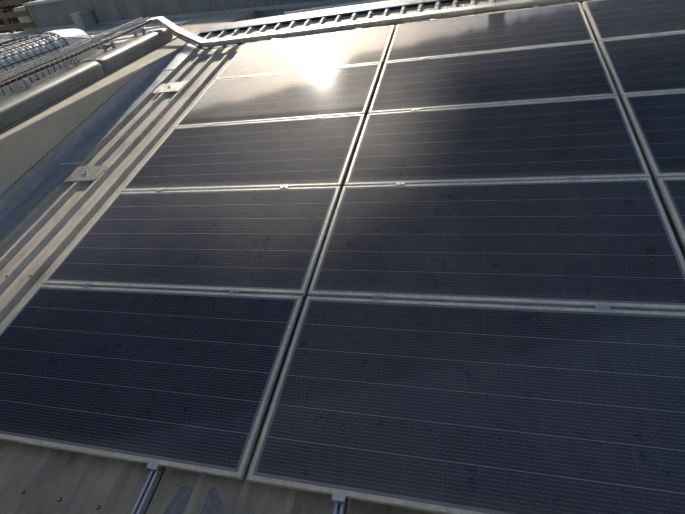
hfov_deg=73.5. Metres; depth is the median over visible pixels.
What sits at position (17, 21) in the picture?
tree
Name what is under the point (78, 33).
opal dome skylight
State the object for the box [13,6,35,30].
rendered wall pier
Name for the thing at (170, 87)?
fall arrest anchor
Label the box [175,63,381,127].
solar panel
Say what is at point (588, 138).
solar panel
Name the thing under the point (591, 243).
solar panel
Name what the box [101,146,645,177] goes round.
roof sheet end lap
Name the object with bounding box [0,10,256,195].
concrete roof beam
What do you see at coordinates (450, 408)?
solar panel
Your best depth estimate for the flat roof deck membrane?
11.95 m
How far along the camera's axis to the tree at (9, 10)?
22.01 m
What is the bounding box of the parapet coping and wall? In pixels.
[22,0,366,30]
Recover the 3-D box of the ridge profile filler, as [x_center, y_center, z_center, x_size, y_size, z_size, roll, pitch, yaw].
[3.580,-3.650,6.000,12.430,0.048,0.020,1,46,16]
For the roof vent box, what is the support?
on the flat roof deck membrane
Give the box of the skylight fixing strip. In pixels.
[0,36,176,133]
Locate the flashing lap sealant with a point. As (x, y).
(78, 162)
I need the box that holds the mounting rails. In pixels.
[131,466,348,513]
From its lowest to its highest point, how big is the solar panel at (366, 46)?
0.036 m
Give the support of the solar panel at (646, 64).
on the mounting rails
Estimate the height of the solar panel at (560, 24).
0.036 m
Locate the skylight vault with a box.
[0,28,172,129]
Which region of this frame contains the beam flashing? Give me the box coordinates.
[0,38,205,240]
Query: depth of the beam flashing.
5.35 m
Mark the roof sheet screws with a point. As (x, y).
(60, 499)
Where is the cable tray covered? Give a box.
[145,0,584,46]
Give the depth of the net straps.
6.98 m
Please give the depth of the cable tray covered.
6.32 m
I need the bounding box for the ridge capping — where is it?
[199,0,443,32]
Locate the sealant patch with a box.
[163,486,224,513]
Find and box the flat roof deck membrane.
[0,17,199,51]
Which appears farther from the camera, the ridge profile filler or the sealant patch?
the ridge profile filler
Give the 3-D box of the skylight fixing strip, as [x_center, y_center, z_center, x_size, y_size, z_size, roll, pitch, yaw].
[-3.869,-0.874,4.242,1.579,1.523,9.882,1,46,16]
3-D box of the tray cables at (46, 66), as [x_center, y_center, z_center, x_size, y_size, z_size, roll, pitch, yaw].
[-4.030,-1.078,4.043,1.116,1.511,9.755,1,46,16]
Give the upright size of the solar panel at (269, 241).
0.036 m
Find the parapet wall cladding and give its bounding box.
[26,0,320,27]
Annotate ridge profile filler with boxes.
[200,0,463,35]
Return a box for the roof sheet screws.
[5,0,473,509]
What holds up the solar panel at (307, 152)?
on the mounting rails
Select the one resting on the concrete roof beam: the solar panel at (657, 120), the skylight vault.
the skylight vault
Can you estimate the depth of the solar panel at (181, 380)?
2.77 m
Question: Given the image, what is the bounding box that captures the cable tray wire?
[0,16,150,89]
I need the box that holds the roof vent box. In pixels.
[69,9,99,29]
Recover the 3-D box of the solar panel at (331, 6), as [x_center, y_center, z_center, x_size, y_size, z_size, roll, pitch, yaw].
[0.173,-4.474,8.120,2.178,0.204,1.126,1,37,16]
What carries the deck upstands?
on the flat roof deck membrane
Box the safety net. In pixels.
[0,32,115,94]
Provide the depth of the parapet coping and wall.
9.65 m
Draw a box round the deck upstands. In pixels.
[85,18,197,47]
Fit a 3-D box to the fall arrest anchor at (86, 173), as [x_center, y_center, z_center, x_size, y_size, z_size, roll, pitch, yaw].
[-2.747,-0.910,4.886,0.420,0.050,0.270,1,46,16]
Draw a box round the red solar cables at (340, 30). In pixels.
[147,0,590,49]
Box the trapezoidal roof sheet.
[0,0,684,513]
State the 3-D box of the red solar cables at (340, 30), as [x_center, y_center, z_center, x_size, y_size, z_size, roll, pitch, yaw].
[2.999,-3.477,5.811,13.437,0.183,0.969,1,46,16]
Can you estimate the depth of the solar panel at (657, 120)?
3.48 m
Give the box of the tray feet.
[12,28,145,89]
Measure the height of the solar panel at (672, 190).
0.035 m
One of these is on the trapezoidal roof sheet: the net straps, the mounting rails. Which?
the mounting rails
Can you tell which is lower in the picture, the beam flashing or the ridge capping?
the beam flashing
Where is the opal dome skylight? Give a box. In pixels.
[0,29,98,97]
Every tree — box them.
[0,0,31,32]
[0,0,35,32]
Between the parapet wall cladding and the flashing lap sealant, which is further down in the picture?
the flashing lap sealant
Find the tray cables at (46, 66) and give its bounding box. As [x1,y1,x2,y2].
[0,22,148,87]
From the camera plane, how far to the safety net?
6.70 m
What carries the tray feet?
on the flat roof deck membrane
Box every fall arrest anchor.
[64,165,107,181]
[152,81,185,92]
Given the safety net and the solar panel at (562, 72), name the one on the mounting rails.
the solar panel at (562, 72)
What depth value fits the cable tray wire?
6.05 m
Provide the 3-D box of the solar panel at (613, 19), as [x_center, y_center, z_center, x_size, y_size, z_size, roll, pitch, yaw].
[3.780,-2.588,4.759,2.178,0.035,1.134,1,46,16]
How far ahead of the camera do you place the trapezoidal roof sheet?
3.70 m
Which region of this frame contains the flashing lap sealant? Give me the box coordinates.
[59,68,173,164]
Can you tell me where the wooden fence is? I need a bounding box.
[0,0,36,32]
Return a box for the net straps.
[14,34,71,64]
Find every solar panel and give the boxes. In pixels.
[0,285,302,479]
[42,186,340,296]
[120,114,364,191]
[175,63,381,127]
[215,25,394,79]
[247,296,684,513]
[284,0,386,13]
[308,178,684,311]
[345,96,650,185]
[369,41,617,113]
[385,2,594,62]
[583,0,684,42]
[599,32,684,97]
[622,91,684,179]
[656,177,684,249]
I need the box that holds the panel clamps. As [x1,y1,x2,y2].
[82,6,684,504]

